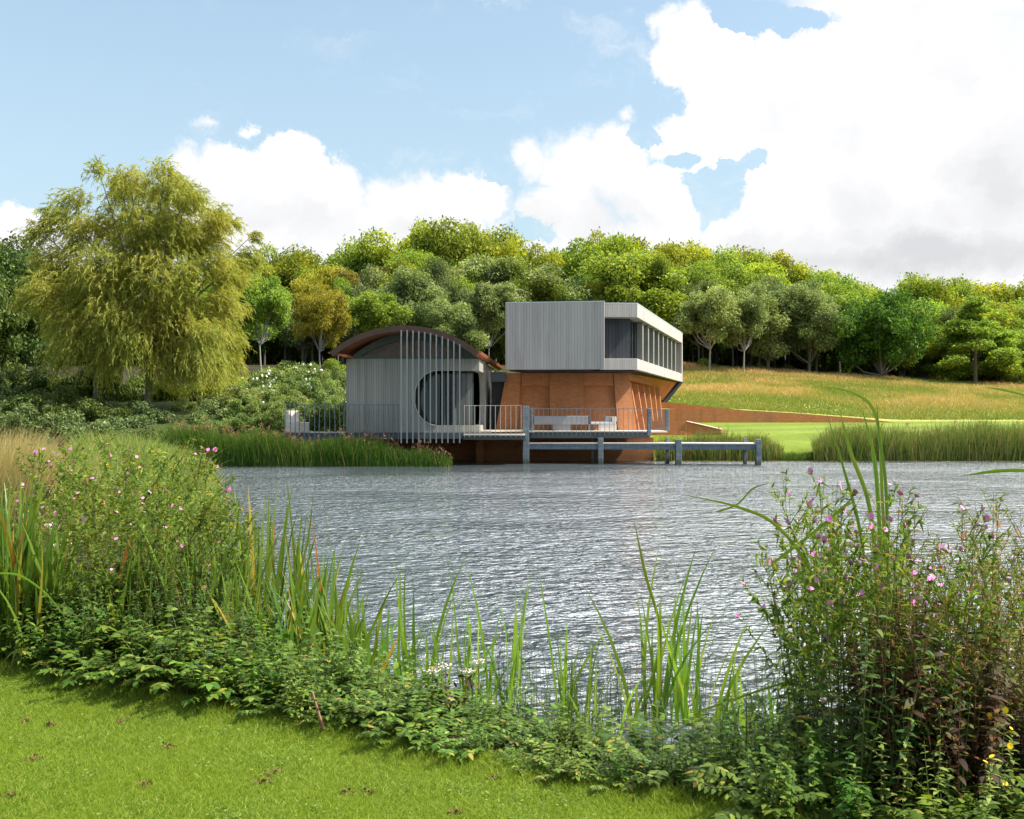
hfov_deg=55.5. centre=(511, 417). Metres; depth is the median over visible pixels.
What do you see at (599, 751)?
meadowsweet
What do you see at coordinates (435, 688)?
agrimony
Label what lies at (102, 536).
willowherb
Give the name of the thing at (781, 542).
willowherb
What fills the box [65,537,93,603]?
willowherb
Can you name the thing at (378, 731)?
meadowsweet
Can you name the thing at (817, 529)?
long blade
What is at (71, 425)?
shrub
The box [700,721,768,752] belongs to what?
meadowsweet
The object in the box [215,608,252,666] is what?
shaded plant
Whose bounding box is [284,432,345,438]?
stone terrace
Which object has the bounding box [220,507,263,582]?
willowherb
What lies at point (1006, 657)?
willowherb
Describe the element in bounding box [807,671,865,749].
shaded plant
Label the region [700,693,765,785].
bedstraw
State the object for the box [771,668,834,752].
shaded plant
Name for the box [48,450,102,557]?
willowherb
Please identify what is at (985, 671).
withered plant
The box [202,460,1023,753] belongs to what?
pond water
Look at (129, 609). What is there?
shaded plant
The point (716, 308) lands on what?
tree
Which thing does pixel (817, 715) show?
shaded plant
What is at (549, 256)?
tree
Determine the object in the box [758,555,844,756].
willowherb
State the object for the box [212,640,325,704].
meadowsweet
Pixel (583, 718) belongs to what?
nettle
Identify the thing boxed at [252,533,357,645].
iris clump
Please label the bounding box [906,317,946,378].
tree
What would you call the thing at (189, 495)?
willowherb
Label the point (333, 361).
shrub
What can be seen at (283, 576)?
iris clump
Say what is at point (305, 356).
slim tree
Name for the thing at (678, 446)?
jetty
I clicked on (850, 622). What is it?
willowherb
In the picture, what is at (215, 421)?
shrub
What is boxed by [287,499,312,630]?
long blade
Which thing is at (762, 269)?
tree
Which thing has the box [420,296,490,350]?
tree
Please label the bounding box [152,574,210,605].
willowherb
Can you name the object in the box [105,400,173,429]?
shrub
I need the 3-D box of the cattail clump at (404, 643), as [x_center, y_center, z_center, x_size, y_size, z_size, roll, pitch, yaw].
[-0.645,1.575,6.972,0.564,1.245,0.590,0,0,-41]
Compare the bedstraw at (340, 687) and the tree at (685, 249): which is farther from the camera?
the tree at (685, 249)
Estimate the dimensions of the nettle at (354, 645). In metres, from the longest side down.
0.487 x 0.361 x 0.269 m
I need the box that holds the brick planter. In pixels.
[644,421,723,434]
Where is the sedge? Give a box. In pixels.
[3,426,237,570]
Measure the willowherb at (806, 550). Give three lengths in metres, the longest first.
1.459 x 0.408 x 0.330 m
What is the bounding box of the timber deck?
[529,430,666,437]
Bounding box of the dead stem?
[311,692,324,729]
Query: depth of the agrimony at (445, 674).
5.39 m
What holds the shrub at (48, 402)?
on the ground at (792, 437)
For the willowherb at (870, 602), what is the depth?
4.35 m
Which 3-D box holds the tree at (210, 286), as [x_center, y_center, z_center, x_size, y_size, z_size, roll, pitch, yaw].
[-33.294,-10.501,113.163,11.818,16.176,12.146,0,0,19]
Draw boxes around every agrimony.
[420,667,443,712]
[436,662,456,709]
[454,666,478,716]
[466,659,490,714]
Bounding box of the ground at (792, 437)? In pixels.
[0,365,1023,818]
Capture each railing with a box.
[284,403,398,440]
[464,405,521,436]
[534,408,646,434]
[653,410,664,428]
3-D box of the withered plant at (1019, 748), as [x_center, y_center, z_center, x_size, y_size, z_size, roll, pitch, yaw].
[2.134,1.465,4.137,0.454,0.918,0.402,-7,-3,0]
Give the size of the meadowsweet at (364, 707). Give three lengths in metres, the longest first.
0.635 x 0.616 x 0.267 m
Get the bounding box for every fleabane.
[894,705,949,818]
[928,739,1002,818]
[954,687,1013,818]
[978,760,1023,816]
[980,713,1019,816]
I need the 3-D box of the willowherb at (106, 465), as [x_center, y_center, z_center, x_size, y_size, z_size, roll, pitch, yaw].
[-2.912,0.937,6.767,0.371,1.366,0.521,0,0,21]
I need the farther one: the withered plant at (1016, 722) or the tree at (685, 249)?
the tree at (685, 249)
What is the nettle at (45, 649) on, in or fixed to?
on the ground at (792, 437)
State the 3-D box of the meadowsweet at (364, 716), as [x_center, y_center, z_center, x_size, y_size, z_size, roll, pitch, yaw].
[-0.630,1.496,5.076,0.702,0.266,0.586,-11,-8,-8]
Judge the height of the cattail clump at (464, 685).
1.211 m
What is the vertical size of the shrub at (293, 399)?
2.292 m
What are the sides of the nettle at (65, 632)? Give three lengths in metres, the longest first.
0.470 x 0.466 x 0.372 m
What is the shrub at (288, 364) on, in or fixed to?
on the ground at (792, 437)
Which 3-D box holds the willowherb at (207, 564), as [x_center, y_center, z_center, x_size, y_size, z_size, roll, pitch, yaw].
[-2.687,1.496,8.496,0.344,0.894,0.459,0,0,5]
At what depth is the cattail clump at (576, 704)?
6.43 m
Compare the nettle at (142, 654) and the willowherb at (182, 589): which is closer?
the nettle at (142, 654)
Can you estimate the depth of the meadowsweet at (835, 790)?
4.05 m
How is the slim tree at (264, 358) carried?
on the ground at (792, 437)
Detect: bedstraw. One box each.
[0,586,61,662]
[31,589,88,654]
[43,619,99,672]
[51,583,80,623]
[53,617,96,665]
[63,570,120,654]
[93,609,148,662]
[105,577,155,645]
[152,580,195,629]
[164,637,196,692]
[169,614,237,681]
[203,627,247,681]
[251,684,268,708]
[254,629,309,660]
[272,666,328,724]
[284,661,330,692]
[293,673,340,721]
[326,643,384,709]
[328,670,360,709]
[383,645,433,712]
[470,720,492,758]
[480,703,516,745]
[494,684,549,745]
[545,708,598,759]
[552,735,575,782]
[567,718,608,765]
[644,733,698,793]
[654,716,713,765]
[697,724,754,797]
[698,742,755,790]
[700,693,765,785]
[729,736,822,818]
[742,696,789,799]
[863,780,885,810]
[899,753,945,816]
[926,751,988,807]
[956,756,1023,811]
[1012,736,1023,790]
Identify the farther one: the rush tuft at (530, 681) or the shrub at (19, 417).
the shrub at (19, 417)
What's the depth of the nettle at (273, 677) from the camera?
5.35 m
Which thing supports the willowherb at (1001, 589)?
on the ground at (792, 437)
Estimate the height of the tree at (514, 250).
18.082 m
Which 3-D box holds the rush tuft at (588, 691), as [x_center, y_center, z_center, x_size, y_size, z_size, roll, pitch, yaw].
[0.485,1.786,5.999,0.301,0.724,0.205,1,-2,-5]
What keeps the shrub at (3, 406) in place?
on the ground at (792, 437)
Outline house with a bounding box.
[490,301,682,433]
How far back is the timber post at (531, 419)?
42.95 m
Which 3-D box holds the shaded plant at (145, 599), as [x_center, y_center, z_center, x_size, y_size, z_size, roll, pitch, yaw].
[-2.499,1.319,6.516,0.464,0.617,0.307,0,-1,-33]
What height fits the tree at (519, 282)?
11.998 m
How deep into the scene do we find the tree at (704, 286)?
93.93 m
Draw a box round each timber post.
[523,406,528,463]
[530,408,532,430]
[647,408,650,435]
[665,409,668,431]
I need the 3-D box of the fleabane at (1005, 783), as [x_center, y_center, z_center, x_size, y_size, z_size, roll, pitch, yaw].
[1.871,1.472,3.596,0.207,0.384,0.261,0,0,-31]
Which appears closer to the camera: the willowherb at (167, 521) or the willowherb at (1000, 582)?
the willowherb at (1000, 582)
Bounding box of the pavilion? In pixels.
[328,325,503,442]
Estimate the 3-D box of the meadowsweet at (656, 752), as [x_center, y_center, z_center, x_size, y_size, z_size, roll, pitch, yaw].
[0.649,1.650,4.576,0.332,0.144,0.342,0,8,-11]
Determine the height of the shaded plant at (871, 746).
0.974 m
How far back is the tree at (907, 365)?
92.21 m
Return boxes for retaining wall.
[661,402,888,421]
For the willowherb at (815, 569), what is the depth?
4.28 m
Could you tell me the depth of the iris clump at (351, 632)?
6.32 m
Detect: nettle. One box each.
[12,612,57,673]
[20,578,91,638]
[25,606,107,672]
[27,597,54,662]
[43,592,82,639]
[48,619,73,660]
[73,566,105,606]
[89,557,124,602]
[89,599,127,665]
[114,554,162,623]
[120,614,164,681]
[120,649,138,683]
[127,619,156,680]
[140,621,176,652]
[140,638,175,686]
[163,596,205,676]
[179,658,206,695]
[199,681,225,702]
[215,609,254,647]
[221,620,277,651]
[224,605,309,677]
[229,668,249,703]
[244,631,291,707]
[254,645,278,677]
[263,646,329,708]
[317,628,367,694]
[335,686,375,726]
[470,678,521,735]
[528,737,555,757]
[543,704,607,747]
[554,700,590,759]
[588,743,635,790]
[688,771,706,800]
[740,696,831,803]
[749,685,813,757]
[760,736,805,806]
[768,722,821,796]
[797,717,848,811]
[829,745,871,818]
[919,781,990,818]
[989,776,1019,818]
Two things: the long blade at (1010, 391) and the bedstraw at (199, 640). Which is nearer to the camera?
the long blade at (1010, 391)
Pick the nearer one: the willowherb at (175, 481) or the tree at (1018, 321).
the willowherb at (175, 481)
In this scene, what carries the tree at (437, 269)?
on the ground at (792, 437)
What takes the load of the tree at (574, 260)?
on the ground at (792, 437)
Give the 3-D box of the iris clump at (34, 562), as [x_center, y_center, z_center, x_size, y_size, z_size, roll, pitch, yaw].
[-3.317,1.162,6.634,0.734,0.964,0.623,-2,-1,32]
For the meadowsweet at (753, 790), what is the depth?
4.24 m
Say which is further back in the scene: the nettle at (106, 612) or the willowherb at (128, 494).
the willowherb at (128, 494)
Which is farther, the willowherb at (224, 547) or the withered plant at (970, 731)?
the willowherb at (224, 547)
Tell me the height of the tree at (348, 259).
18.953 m
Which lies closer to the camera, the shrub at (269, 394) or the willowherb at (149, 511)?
the willowherb at (149, 511)
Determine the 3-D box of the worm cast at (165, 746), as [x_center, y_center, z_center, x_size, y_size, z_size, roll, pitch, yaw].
[-1.655,1.589,4.717,0.084,0.034,0.059,0,0,-28]
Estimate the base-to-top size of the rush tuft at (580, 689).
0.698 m
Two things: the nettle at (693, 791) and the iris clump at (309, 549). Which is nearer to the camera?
the nettle at (693, 791)
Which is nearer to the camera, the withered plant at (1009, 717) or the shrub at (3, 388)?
the withered plant at (1009, 717)
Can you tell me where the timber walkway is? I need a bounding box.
[463,430,524,439]
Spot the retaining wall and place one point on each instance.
(685, 412)
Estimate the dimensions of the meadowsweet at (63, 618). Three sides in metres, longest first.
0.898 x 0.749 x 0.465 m
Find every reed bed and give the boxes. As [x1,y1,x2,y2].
[157,414,453,466]
[654,426,785,460]
[809,414,1023,460]
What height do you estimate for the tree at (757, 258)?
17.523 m
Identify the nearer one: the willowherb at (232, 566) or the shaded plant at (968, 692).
the shaded plant at (968, 692)
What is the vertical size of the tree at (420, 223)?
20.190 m
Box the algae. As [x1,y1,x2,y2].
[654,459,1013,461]
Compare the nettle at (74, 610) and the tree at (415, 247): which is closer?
the nettle at (74, 610)
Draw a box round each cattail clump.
[357,578,402,685]
[381,602,426,691]
[384,559,509,702]
[394,555,466,684]
[395,613,454,691]
[440,589,500,707]
[456,561,532,714]
[476,564,607,720]
[484,577,539,720]
[567,641,605,729]
[567,655,652,737]
[583,584,662,736]
[638,545,755,721]
[640,544,716,722]
[661,595,702,728]
[688,615,770,736]
[719,665,770,740]
[732,662,810,739]
[762,636,820,731]
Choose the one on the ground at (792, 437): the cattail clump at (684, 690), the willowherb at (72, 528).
the willowherb at (72, 528)
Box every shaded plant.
[55,575,112,660]
[89,551,115,602]
[95,572,154,655]
[105,566,172,633]
[119,599,153,650]
[132,572,162,634]
[137,596,159,642]
[148,575,218,636]
[150,565,191,640]
[165,566,211,639]
[182,596,204,640]
[185,579,234,652]
[187,603,235,656]
[197,569,240,634]
[205,589,257,654]
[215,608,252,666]
[234,586,273,648]
[735,654,814,756]
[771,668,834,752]
[806,673,881,791]
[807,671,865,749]
[812,604,935,809]
[837,660,930,753]
[841,659,938,814]
[848,648,994,742]
[864,642,1023,778]
[870,666,978,810]
[886,653,949,785]
[933,655,1019,766]
[963,680,1023,783]
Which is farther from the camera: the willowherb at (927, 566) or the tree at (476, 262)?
the tree at (476, 262)
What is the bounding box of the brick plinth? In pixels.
[372,437,653,460]
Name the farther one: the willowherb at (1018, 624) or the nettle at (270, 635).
the nettle at (270, 635)
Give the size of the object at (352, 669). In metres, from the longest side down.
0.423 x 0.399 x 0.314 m
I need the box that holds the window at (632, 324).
[630,319,635,358]
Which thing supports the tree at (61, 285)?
on the ground at (792, 437)
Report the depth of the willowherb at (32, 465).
8.83 m
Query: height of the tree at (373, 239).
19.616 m
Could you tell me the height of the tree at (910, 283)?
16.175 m
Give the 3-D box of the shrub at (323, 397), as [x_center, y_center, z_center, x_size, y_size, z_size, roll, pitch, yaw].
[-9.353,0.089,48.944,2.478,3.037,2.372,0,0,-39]
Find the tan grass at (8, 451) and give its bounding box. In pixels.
[0,422,99,541]
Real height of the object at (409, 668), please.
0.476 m
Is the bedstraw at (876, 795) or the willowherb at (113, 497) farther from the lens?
the willowherb at (113, 497)
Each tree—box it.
[0,231,37,263]
[0,244,67,376]
[0,276,27,372]
[5,153,270,410]
[21,259,86,364]
[34,291,79,364]
[37,295,131,363]
[121,290,221,364]
[161,259,204,299]
[184,256,254,359]
[196,282,283,359]
[230,257,264,363]
[234,270,291,370]
[243,255,307,364]
[259,241,297,364]
[262,297,318,362]
[263,338,272,364]
[264,297,291,364]
[266,243,326,364]
[275,285,317,359]
[285,264,348,364]
[289,263,350,364]
[289,343,290,362]
[290,280,354,367]
[293,347,294,362]
[295,262,325,364]
[295,346,297,364]
[304,336,306,364]
[307,277,354,359]
[311,338,313,362]
[315,345,316,363]
[320,253,358,272]
[321,235,382,362]
[321,342,322,364]
[326,266,393,293]
[339,290,414,334]
[340,273,393,340]
[341,262,390,339]
[353,225,417,270]
[354,243,392,276]
[369,264,450,326]
[383,246,440,284]
[391,219,467,266]
[392,254,419,285]
[396,216,429,253]
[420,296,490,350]
[424,215,503,268]
[424,254,459,305]
[435,229,477,269]
[444,260,496,351]
[446,270,501,351]
[452,280,530,365]
[453,253,531,360]
[459,218,501,359]
[477,221,532,258]
[479,260,565,349]
[490,256,543,361]
[495,237,532,364]
[518,248,564,276]
[526,239,567,277]
[531,269,568,301]
[543,245,566,262]
[546,232,632,286]
[550,276,595,301]
[560,249,582,263]
[572,247,692,348]
[577,279,606,302]
[580,274,598,284]
[585,226,618,252]
[592,233,650,281]
[593,259,642,302]
[626,235,699,275]
[639,251,684,337]
[650,241,695,356]
[655,238,706,356]
[671,258,727,362]
[671,285,748,369]
[673,278,720,361]
[682,243,714,363]
[685,245,754,366]
[695,262,761,365]
[707,284,756,367]
[714,244,788,365]
[716,260,792,364]
[720,288,769,370]
[724,247,792,367]
[735,273,799,351]
[736,346,737,366]
[740,281,815,368]
[741,249,794,370]
[770,278,854,372]
[771,251,810,368]
[776,263,844,371]
[778,270,870,373]
[787,289,843,366]
[794,281,872,372]
[800,268,837,371]
[815,349,817,371]
[820,278,865,367]
[821,313,861,372]
[821,352,822,372]
[827,290,879,371]
[830,283,940,375]
[848,338,910,375]
[860,281,884,300]
[877,305,932,377]
[879,302,939,377]
[886,272,958,305]
[902,275,965,380]
[903,295,950,378]
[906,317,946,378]
[921,295,1023,381]
[933,305,984,380]
[944,273,997,306]
[955,279,1017,304]
[962,298,1023,382]
[970,307,1023,381]
[974,282,1017,302]
[989,328,1023,383]
[992,285,1023,307]
[994,297,1023,383]
[1014,275,1023,303]
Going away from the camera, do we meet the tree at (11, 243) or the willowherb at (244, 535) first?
the willowherb at (244, 535)
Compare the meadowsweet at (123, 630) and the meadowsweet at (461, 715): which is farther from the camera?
the meadowsweet at (123, 630)
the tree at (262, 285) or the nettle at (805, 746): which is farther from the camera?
the tree at (262, 285)
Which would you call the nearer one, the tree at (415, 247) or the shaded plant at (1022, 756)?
the shaded plant at (1022, 756)
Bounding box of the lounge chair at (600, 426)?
[591,417,615,430]
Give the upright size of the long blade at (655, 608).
1.280 m
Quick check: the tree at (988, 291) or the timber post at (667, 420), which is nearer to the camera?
the timber post at (667, 420)
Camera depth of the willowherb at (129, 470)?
7.46 m
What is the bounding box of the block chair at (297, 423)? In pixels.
[286,411,308,432]
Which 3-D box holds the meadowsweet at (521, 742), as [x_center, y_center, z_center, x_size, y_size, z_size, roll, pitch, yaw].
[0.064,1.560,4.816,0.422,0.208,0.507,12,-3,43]
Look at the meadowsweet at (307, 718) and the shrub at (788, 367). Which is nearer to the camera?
the meadowsweet at (307, 718)
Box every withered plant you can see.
[780,641,854,757]
[788,642,842,761]
[794,684,853,771]
[828,593,954,800]
[830,660,908,758]
[842,599,952,813]
[847,576,978,787]
[847,626,943,800]
[849,661,906,729]
[849,665,919,732]
[864,625,983,788]
[878,671,948,780]
[879,644,969,783]
[896,670,954,773]
[912,606,1020,799]
[914,678,992,808]
[924,666,1012,811]
[926,610,1023,774]
[926,660,1016,805]
[933,651,1023,781]
[955,636,1023,796]
[965,629,1023,767]
[966,679,1023,782]
[980,695,1023,767]
[997,641,1023,797]
[999,650,1022,787]
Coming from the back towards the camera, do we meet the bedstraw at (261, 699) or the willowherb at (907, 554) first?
the bedstraw at (261, 699)
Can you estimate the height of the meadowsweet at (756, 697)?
0.482 m
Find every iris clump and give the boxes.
[0,462,36,619]
[0,470,78,667]
[0,474,17,576]
[0,486,107,600]
[0,492,44,566]
[0,499,41,661]
[0,503,90,660]
[0,505,40,658]
[0,506,81,669]
[0,506,82,622]
[4,467,47,566]
[6,546,92,658]
[15,513,90,587]
[21,521,122,628]
[21,548,79,633]
[96,532,171,629]
[99,525,181,635]
[117,533,204,642]
[140,511,236,636]
[150,533,257,617]
[170,518,264,635]
[174,514,270,636]
[196,550,291,649]
[202,525,282,640]
[207,566,317,658]
[213,477,292,635]
[213,563,326,661]
[222,501,307,631]
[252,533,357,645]
[254,476,333,646]
[265,535,359,654]
[268,561,366,655]
[268,572,363,656]
[271,597,398,679]
[278,590,367,673]
[283,500,353,630]
[298,570,401,671]
[313,579,387,686]
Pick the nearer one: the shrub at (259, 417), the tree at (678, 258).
the shrub at (259, 417)
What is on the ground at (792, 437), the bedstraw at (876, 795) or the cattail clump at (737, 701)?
the bedstraw at (876, 795)
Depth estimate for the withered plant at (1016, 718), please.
4.10 m
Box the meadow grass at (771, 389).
[667,361,1023,419]
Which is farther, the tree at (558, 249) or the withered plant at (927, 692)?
the tree at (558, 249)
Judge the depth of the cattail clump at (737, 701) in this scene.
5.91 m
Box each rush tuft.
[437,646,521,722]
[454,648,500,717]
[486,641,529,716]
[489,639,522,723]
[497,640,517,709]
[508,644,551,716]
[521,654,568,730]
[522,647,589,721]
[527,661,618,725]
[529,655,617,738]
[554,661,627,739]
[557,641,606,729]
[565,644,612,731]
[577,673,653,733]
[595,657,623,734]
[600,647,647,736]
[609,637,686,719]
[609,640,675,729]
[621,656,705,746]
[638,642,674,732]
[661,655,708,741]
[683,665,706,752]
[686,670,736,753]
[733,656,778,747]
[750,641,781,734]
[763,657,789,720]
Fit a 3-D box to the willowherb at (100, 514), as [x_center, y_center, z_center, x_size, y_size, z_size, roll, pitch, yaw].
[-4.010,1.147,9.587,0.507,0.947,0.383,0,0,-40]
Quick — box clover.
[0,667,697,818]
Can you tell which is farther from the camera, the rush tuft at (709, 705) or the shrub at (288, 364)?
the shrub at (288, 364)
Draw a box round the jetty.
[529,438,760,464]
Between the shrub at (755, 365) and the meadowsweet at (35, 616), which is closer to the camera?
the meadowsweet at (35, 616)
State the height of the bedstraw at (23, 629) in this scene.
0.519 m
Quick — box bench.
[533,415,589,430]
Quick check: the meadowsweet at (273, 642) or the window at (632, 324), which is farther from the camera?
the window at (632, 324)
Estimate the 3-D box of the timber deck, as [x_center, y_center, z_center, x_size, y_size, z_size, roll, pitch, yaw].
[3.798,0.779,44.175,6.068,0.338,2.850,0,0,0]
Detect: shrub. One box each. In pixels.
[0,362,39,397]
[0,383,18,397]
[0,387,52,420]
[0,401,14,417]
[0,402,61,442]
[3,381,11,387]
[23,364,98,401]
[25,384,84,421]
[28,399,68,421]
[35,410,110,444]
[50,422,90,436]
[65,364,155,400]
[70,396,135,425]
[78,387,101,399]
[78,395,108,408]
[89,430,143,440]
[94,418,121,434]
[103,395,130,401]
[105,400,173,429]
[107,400,138,409]
[133,425,163,434]
[134,395,153,400]
[139,427,181,443]
[152,375,209,399]
[155,409,198,422]
[168,397,197,410]
[185,389,211,400]
[186,376,247,396]
[188,398,231,422]
[190,414,234,424]
[191,418,225,434]
[195,397,231,413]
[205,422,231,437]
[211,384,251,403]
[216,410,237,425]
[219,383,263,412]
[222,412,260,435]
[226,393,259,416]
[237,379,259,390]
[247,367,286,396]
[248,395,278,417]
[249,384,280,402]
[249,413,280,433]
[261,360,299,377]
[261,383,291,402]
[262,395,308,421]
[262,399,297,434]
[267,389,313,413]
[281,370,299,389]
[289,361,323,385]
[292,376,321,399]
[296,394,328,429]
[299,368,315,385]
[303,389,345,431]
[306,383,345,415]
[308,358,345,376]
[312,379,345,419]
[313,372,344,398]
[328,364,345,397]
[697,358,721,368]
[740,363,763,368]
[780,365,797,370]
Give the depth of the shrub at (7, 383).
57.12 m
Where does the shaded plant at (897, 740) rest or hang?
on the ground at (792, 437)
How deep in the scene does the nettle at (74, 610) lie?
6.33 m
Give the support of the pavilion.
on the brick plinth
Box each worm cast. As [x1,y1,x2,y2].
[0,791,20,796]
[27,754,44,760]
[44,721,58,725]
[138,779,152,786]
[162,741,179,748]
[254,777,272,784]
[264,767,283,774]
[339,788,355,794]
[362,787,373,793]
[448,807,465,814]
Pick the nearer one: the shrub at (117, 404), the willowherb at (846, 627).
the willowherb at (846, 627)
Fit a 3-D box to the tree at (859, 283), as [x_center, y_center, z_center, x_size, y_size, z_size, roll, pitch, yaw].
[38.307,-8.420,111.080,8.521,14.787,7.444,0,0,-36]
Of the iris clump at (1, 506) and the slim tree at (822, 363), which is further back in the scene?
the slim tree at (822, 363)
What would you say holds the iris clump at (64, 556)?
on the ground at (792, 437)
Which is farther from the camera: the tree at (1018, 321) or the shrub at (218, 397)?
the tree at (1018, 321)
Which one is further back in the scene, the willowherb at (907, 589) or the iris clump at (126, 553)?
the iris clump at (126, 553)
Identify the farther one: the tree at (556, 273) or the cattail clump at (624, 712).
the tree at (556, 273)
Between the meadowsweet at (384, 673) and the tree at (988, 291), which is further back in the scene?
the tree at (988, 291)
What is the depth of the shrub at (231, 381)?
56.88 m
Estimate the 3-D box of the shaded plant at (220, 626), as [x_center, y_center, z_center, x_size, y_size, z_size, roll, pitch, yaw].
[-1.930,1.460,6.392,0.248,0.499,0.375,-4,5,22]
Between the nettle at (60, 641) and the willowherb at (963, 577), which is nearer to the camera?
the willowherb at (963, 577)
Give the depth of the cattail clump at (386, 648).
7.07 m
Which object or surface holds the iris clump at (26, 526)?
on the ground at (792, 437)
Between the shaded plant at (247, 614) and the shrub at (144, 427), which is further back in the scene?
the shrub at (144, 427)
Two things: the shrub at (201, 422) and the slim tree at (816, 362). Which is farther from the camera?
the slim tree at (816, 362)
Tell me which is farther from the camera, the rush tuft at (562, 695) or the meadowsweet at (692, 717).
the rush tuft at (562, 695)
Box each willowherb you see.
[0,445,74,552]
[0,482,45,546]
[11,492,60,554]
[13,444,61,542]
[15,495,58,536]
[33,458,91,563]
[39,441,89,560]
[42,465,76,564]
[42,487,104,560]
[43,487,82,550]
[45,447,80,547]
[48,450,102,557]
[50,514,101,553]
[53,440,100,540]
[53,459,125,598]
[57,529,137,618]
[60,485,132,616]
[62,450,102,569]
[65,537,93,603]
[73,454,140,606]
[81,487,117,567]
[83,506,118,575]
[84,503,138,578]
[84,537,162,616]
[85,454,142,567]
[91,433,138,556]
[91,480,150,578]
[92,435,141,572]
[99,503,155,570]
[99,534,136,565]
[102,514,155,569]
[104,506,173,584]
[105,502,138,560]
[109,454,160,544]
[109,509,154,553]
[111,466,186,635]
[116,442,158,582]
[117,540,181,617]
[119,446,152,563]
[119,456,163,594]
[125,536,190,621]
[129,440,188,575]
[129,467,194,616]
[141,447,199,620]
[142,453,188,572]
[151,439,198,572]
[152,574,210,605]
[153,474,220,594]
[157,540,186,605]
[160,477,196,589]
[160,493,235,594]
[160,565,191,602]
[163,453,213,566]
[167,438,233,630]
[167,493,219,594]
[174,459,239,626]
[176,436,216,600]
[178,464,231,595]
[179,490,245,586]
[180,498,239,588]
[183,541,222,588]
[184,478,262,590]
[191,488,225,565]
[191,558,255,623]
[203,521,249,575]
[204,473,245,559]
[211,487,261,598]
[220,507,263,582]
[228,510,265,589]
[233,505,266,590]
[245,571,282,615]
[735,538,825,752]
[751,562,835,756]
[758,490,844,784]
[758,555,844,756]
[760,527,834,708]
[768,468,848,740]
[769,468,848,721]
[769,569,843,739]
[770,534,855,725]
[772,566,864,776]
[776,529,860,730]
[778,545,864,795]
[781,507,846,697]
[791,560,860,739]
[792,483,881,778]
[798,483,866,738]
[798,542,869,704]
[799,486,872,760]
[803,530,876,776]
[805,498,885,756]
[816,543,873,721]
[819,550,892,683]
[825,512,947,759]
[838,544,933,711]
[839,568,876,702]
[847,523,917,672]
[847,534,925,671]
[851,483,923,670]
[853,490,936,657]
[858,530,932,675]
[858,574,924,709]
[859,563,941,692]
[860,559,954,693]
[862,565,962,763]
[864,547,951,696]
[865,490,941,748]
[866,544,946,749]
[866,557,922,634]
[870,480,941,636]
[884,510,959,676]
[890,505,957,643]
[895,575,991,708]
[903,550,979,681]
[905,568,956,690]
[907,575,1008,761]
[909,539,1002,727]
[917,565,997,771]
[921,521,1002,673]
[924,560,1000,696]
[925,520,1021,712]
[926,505,1003,657]
[928,532,1015,748]
[929,560,1018,769]
[934,504,1023,742]
[943,577,1023,769]
[946,525,1021,666]
[950,496,1023,730]
[958,493,1021,667]
[960,487,1023,688]
[960,562,1023,704]
[960,578,1023,727]
[969,558,1023,707]
[974,544,1023,736]
[991,504,1023,704]
[993,533,1023,692]
[997,550,1023,685]
[997,564,1023,706]
[1002,595,1023,678]
[1004,533,1023,720]
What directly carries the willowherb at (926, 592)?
on the ground at (792, 437)
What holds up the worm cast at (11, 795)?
on the ground at (792, 437)
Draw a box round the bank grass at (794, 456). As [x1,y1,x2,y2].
[779,450,815,460]
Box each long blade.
[0,572,64,616]
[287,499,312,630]
[634,522,659,711]
[685,495,839,664]
[688,677,798,713]
[717,484,765,512]
[767,501,850,568]
[812,386,885,710]
[826,413,870,660]
[840,412,877,669]
[860,405,883,693]
[877,409,889,643]
[965,469,1023,475]
[986,387,1023,395]
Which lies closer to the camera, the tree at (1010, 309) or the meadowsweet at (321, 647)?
the meadowsweet at (321, 647)
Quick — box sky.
[0,0,1023,291]
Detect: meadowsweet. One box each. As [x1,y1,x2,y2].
[0,578,125,655]
[0,582,132,666]
[0,616,91,660]
[2,606,35,654]
[11,604,85,643]
[25,580,167,643]
[29,608,125,680]
[32,641,150,688]
[39,591,132,657]
[47,617,194,689]
[54,579,157,654]
[108,627,263,699]
[118,605,235,695]
[141,610,252,667]
[146,627,265,703]
[153,609,281,677]
[174,657,279,707]
[197,630,294,666]
[203,641,330,701]
[208,622,309,657]
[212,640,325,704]
[219,614,327,675]
[228,676,326,717]
[233,649,331,717]
[235,630,366,684]
[245,624,338,670]
[257,655,373,692]
[282,647,410,707]
[284,694,353,725]
[315,686,424,733]
[317,676,416,716]
[319,652,408,687]
[321,649,400,704]
[323,689,417,727]
[326,669,451,726]
[334,675,452,728]
[341,650,463,718]
[354,689,443,745]
[360,688,498,715]
[362,675,469,740]
[365,678,430,702]
[371,671,423,698]
[388,675,468,729]
[393,710,434,730]
[407,709,499,762]
[415,702,492,731]
[420,680,515,735]
[440,704,515,757]
[452,694,566,749]
[464,698,524,736]
[480,725,529,745]
[488,741,526,769]
[492,708,562,755]
[504,747,543,776]
[510,703,626,767]
[525,734,593,787]
[532,717,615,757]
[561,746,612,783]
[567,750,646,792]
[582,705,670,776]
[590,704,678,767]
[597,700,718,784]
[601,735,721,791]
[606,708,773,786]
[613,743,675,778]
[623,717,668,754]
[626,709,732,768]
[654,694,827,795]
[682,735,845,818]
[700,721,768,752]
[727,748,845,807]
[792,761,895,815]
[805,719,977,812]
[819,762,999,818]
[845,753,1023,815]
[848,760,996,817]
[873,756,1023,818]
[884,758,1023,814]
[899,766,1023,818]
[912,759,1014,818]
[951,767,1017,814]
[963,751,1023,818]
[990,775,1023,812]

